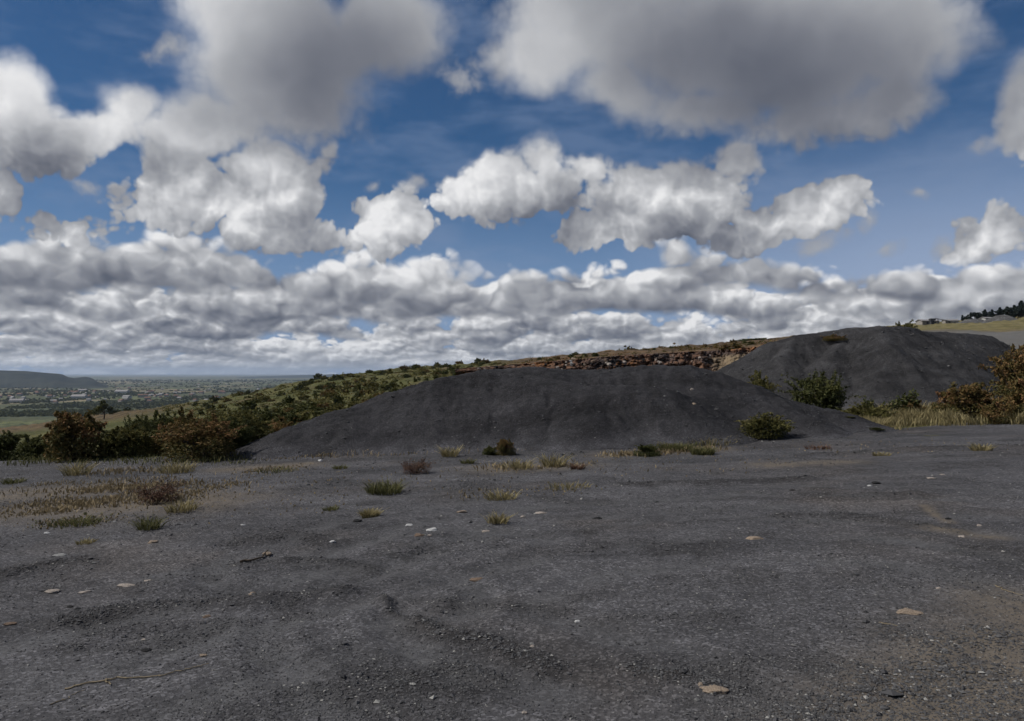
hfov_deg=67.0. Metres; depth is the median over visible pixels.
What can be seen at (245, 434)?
bush
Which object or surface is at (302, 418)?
hillside shrub
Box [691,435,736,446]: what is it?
grass tuft
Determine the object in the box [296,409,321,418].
hillside shrub
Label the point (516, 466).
grass tuft
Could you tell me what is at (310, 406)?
hillside shrub
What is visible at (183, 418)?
bush
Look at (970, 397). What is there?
bush
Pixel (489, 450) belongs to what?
bush
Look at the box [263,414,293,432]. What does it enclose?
bush
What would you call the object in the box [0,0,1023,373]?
sky
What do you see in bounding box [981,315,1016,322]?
stone mound
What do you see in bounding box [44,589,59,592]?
stone
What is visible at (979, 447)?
grass tuft
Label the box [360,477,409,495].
grass tuft
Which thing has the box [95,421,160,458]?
bush
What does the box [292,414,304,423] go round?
hillside shrub
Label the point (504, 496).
grass tuft
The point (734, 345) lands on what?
hillside shrub
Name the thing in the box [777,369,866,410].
bush
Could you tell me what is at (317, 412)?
hillside shrub
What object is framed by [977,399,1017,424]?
bush
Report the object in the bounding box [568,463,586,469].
dead weed
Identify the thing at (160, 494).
dead weed
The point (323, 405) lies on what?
hillside shrub
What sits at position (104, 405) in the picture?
broadleaf tree
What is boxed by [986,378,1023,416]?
bush
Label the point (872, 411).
bush
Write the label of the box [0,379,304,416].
woodland
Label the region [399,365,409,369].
hillside shrub
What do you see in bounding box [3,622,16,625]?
stone
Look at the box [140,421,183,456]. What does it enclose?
bush
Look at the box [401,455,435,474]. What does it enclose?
dead weed
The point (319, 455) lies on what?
withered grass
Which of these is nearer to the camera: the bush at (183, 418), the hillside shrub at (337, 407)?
the bush at (183, 418)
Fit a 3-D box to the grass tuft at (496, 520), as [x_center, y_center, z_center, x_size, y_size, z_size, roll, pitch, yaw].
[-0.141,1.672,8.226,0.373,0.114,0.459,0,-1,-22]
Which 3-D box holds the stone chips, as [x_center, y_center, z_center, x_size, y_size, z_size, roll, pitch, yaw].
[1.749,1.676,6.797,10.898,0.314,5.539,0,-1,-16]
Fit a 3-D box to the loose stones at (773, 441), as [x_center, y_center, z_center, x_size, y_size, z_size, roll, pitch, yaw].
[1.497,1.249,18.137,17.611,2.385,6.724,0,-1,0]
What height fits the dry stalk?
0.029 m
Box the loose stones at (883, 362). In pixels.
[716,325,1009,406]
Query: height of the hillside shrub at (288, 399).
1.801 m
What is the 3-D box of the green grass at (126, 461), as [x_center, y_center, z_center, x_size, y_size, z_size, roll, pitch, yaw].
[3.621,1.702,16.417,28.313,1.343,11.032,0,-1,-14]
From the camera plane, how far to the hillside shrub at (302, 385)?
193.90 m
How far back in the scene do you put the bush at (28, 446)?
18.22 m
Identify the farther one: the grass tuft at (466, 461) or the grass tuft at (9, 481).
the grass tuft at (466, 461)
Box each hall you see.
[70,394,87,398]
[114,390,129,393]
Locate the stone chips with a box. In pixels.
[10,474,989,704]
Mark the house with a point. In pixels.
(14, 400)
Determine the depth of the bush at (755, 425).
16.74 m
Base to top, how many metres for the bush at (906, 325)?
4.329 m
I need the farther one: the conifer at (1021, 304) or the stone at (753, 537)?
the conifer at (1021, 304)
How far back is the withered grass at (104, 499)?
11.62 m
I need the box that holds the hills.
[0,370,354,387]
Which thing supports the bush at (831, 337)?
on the stone mound at (877, 355)
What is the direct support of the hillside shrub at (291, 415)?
on the ground at (416, 511)
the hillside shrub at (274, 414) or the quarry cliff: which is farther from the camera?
the quarry cliff
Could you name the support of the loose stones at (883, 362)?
on the stone mound at (877, 355)
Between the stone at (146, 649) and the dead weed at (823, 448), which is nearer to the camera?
the stone at (146, 649)
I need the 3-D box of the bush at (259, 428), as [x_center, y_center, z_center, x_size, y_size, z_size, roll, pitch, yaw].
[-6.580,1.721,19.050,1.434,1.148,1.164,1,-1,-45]
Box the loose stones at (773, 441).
[155,364,952,464]
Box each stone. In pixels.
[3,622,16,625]
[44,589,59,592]
[53,553,66,556]
[78,590,91,593]
[117,583,134,586]
[140,648,151,651]
[426,527,436,531]
[470,577,481,581]
[700,684,728,693]
[746,536,763,539]
[896,608,923,614]
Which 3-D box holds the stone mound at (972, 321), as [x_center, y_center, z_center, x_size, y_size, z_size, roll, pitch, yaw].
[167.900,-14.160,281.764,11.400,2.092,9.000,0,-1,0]
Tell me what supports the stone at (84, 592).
on the ground at (416, 511)
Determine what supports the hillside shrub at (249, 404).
on the ground at (416, 511)
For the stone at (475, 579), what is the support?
on the ground at (416, 511)
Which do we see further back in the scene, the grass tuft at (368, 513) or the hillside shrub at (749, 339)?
the hillside shrub at (749, 339)
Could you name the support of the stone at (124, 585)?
on the ground at (416, 511)
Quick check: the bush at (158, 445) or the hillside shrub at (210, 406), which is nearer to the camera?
the bush at (158, 445)
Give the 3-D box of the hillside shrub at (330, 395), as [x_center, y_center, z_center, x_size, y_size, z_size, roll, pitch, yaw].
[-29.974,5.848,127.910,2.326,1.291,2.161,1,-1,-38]
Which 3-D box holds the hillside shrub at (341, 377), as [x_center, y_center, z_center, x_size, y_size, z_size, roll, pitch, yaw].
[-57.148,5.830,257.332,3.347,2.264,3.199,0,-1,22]
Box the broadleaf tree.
[92,400,116,418]
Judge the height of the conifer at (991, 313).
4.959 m
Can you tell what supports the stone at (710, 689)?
on the ground at (416, 511)
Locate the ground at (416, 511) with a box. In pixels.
[0,317,1023,720]
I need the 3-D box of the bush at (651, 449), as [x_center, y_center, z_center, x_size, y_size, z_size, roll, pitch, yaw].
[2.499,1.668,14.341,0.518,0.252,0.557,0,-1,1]
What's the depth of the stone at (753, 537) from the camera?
7.15 m
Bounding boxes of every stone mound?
[222,365,897,459]
[717,326,1021,406]
[958,319,984,322]
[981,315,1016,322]
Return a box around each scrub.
[157,362,498,424]
[396,339,776,388]
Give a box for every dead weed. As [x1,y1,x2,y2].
[131,474,187,505]
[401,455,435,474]
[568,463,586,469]
[804,444,832,449]
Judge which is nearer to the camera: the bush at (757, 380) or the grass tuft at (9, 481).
the grass tuft at (9, 481)
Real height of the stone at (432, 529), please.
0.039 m
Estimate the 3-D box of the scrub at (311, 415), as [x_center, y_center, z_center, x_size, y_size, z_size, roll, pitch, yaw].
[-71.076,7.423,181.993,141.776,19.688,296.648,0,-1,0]
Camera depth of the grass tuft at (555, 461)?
13.07 m
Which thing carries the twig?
on the ground at (416, 511)
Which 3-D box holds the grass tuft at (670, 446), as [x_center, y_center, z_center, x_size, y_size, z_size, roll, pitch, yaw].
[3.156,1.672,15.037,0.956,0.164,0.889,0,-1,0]
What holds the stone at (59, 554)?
on the ground at (416, 511)
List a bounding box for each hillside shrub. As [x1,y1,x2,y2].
[205,404,215,408]
[208,396,218,402]
[217,404,226,408]
[238,399,260,411]
[250,397,261,402]
[250,408,272,426]
[260,410,276,420]
[269,407,277,412]
[275,409,296,425]
[283,395,292,405]
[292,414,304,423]
[294,414,307,423]
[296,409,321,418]
[297,382,307,390]
[297,394,310,399]
[303,404,323,411]
[305,402,319,406]
[311,409,324,414]
[313,373,321,379]
[313,401,329,410]
[324,392,334,397]
[327,383,335,389]
[327,404,343,410]
[333,394,346,403]
[336,375,344,379]
[342,380,351,384]
[347,401,357,407]
[352,383,360,391]
[364,381,374,386]
[379,384,391,390]
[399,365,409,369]
[714,342,744,349]
[736,338,766,340]
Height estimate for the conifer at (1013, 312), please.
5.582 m
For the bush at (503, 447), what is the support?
on the ground at (416, 511)
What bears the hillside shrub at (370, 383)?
on the ground at (416, 511)
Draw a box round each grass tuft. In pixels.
[0,477,26,484]
[53,513,106,527]
[58,459,99,475]
[74,537,96,544]
[123,514,174,530]
[156,460,200,473]
[158,497,205,513]
[255,464,298,473]
[322,504,338,510]
[332,464,348,468]
[357,506,387,518]
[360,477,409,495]
[424,445,464,456]
[457,459,476,463]
[478,488,519,500]
[478,511,511,524]
[499,457,536,469]
[533,453,586,466]
[547,481,593,491]
[656,441,696,451]
[685,446,718,454]
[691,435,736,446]
[871,451,893,455]
[960,442,998,450]
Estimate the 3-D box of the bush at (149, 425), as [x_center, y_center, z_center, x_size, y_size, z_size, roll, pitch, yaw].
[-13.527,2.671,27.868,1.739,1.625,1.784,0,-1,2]
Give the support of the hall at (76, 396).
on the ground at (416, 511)
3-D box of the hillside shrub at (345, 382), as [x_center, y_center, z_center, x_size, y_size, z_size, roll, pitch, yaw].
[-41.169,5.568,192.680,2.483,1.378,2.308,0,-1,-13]
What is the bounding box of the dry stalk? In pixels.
[65,663,208,689]
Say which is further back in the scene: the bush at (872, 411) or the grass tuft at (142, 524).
the bush at (872, 411)
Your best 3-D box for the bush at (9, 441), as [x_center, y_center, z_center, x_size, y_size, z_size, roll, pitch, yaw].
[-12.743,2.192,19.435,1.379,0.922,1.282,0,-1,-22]
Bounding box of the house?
[9,399,24,402]
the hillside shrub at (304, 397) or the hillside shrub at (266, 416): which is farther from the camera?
the hillside shrub at (304, 397)
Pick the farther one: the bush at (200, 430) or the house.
the house
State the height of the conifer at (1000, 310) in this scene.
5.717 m
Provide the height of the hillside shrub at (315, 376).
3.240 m
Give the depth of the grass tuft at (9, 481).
12.92 m
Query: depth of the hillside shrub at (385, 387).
133.63 m
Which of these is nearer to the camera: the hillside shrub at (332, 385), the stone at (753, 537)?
the stone at (753, 537)
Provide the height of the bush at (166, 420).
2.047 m
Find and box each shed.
[915,319,939,324]
[942,319,959,322]
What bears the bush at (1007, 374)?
on the ground at (416, 511)
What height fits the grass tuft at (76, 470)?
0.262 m
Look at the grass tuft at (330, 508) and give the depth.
9.40 m
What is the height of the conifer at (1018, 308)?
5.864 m
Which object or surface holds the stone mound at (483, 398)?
on the ground at (416, 511)
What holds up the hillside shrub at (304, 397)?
on the ground at (416, 511)
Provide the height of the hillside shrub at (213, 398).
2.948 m
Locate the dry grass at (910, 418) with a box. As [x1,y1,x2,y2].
[853,400,1023,429]
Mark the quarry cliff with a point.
(717, 360)
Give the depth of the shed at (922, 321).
298.46 m
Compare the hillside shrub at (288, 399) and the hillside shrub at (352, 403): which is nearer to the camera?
the hillside shrub at (352, 403)
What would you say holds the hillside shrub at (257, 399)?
on the ground at (416, 511)
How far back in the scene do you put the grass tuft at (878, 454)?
13.22 m
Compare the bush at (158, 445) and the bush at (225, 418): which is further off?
the bush at (225, 418)
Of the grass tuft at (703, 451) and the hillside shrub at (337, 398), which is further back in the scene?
the hillside shrub at (337, 398)
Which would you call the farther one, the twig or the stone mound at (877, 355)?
the stone mound at (877, 355)
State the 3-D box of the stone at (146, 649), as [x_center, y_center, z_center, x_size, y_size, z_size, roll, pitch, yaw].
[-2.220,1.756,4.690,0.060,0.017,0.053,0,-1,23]
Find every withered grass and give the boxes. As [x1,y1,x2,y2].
[0,437,727,529]
[5,438,1007,526]
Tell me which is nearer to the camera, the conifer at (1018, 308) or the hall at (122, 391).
the conifer at (1018, 308)
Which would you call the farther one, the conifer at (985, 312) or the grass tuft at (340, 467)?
the conifer at (985, 312)
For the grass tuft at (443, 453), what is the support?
on the ground at (416, 511)
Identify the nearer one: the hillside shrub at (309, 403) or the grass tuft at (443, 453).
the grass tuft at (443, 453)
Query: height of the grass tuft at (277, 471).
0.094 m
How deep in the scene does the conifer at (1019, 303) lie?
336.18 m
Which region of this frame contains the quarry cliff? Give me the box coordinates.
[455,347,755,374]
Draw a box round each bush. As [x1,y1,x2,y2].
[0,430,25,460]
[15,434,59,459]
[41,409,113,462]
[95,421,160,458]
[123,413,165,453]
[139,409,177,445]
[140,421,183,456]
[156,412,247,462]
[160,405,203,451]
[205,408,252,422]
[208,415,267,452]
[229,408,273,443]
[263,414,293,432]
[482,445,496,454]
[496,438,515,455]
[633,444,660,456]
[734,412,795,438]
[747,370,780,392]
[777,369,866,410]
[822,334,847,340]
[839,402,897,418]
[894,319,917,327]
[900,396,925,411]
[929,381,995,422]
[977,343,1023,401]
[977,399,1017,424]
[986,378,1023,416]
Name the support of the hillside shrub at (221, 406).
on the ground at (416, 511)
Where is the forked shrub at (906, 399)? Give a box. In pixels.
[859,388,920,411]
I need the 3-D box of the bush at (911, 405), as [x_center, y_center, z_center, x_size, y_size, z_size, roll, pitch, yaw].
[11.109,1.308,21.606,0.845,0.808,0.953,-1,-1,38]
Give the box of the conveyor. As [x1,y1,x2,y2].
[929,318,957,323]
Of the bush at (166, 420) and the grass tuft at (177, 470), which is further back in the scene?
the bush at (166, 420)
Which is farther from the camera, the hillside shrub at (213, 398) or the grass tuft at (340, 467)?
the hillside shrub at (213, 398)
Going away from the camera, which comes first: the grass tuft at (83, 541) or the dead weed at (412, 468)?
the grass tuft at (83, 541)
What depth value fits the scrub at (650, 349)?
158.28 m
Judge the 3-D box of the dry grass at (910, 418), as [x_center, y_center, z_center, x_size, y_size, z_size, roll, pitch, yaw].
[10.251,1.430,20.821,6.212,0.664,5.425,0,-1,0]
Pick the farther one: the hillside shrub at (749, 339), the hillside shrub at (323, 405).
the hillside shrub at (749, 339)
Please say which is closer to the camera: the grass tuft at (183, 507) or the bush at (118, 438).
the grass tuft at (183, 507)
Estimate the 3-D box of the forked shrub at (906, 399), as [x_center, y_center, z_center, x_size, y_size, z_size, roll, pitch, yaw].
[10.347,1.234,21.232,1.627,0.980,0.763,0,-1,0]
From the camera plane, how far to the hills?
4673.09 m
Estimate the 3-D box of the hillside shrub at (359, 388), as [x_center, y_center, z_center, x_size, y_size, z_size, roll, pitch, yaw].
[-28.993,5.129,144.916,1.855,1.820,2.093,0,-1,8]
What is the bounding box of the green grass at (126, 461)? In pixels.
[1,403,1021,529]
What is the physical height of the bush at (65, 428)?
1.206 m
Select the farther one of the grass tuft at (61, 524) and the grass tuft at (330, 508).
the grass tuft at (330, 508)
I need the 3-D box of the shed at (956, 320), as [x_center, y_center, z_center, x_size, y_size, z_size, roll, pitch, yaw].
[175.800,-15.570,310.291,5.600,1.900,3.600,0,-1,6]
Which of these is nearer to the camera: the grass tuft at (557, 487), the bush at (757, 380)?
the grass tuft at (557, 487)
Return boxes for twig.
[240,550,267,562]
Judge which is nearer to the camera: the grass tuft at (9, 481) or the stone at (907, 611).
the stone at (907, 611)
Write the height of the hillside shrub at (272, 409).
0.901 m
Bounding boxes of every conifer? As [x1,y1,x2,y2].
[982,309,987,316]
[989,309,994,316]
[997,307,1003,314]
[1004,307,1018,315]
[1010,305,1023,318]
[1018,300,1023,316]
[1018,303,1023,315]
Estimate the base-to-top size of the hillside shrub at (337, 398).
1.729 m
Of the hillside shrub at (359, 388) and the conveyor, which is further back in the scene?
the conveyor

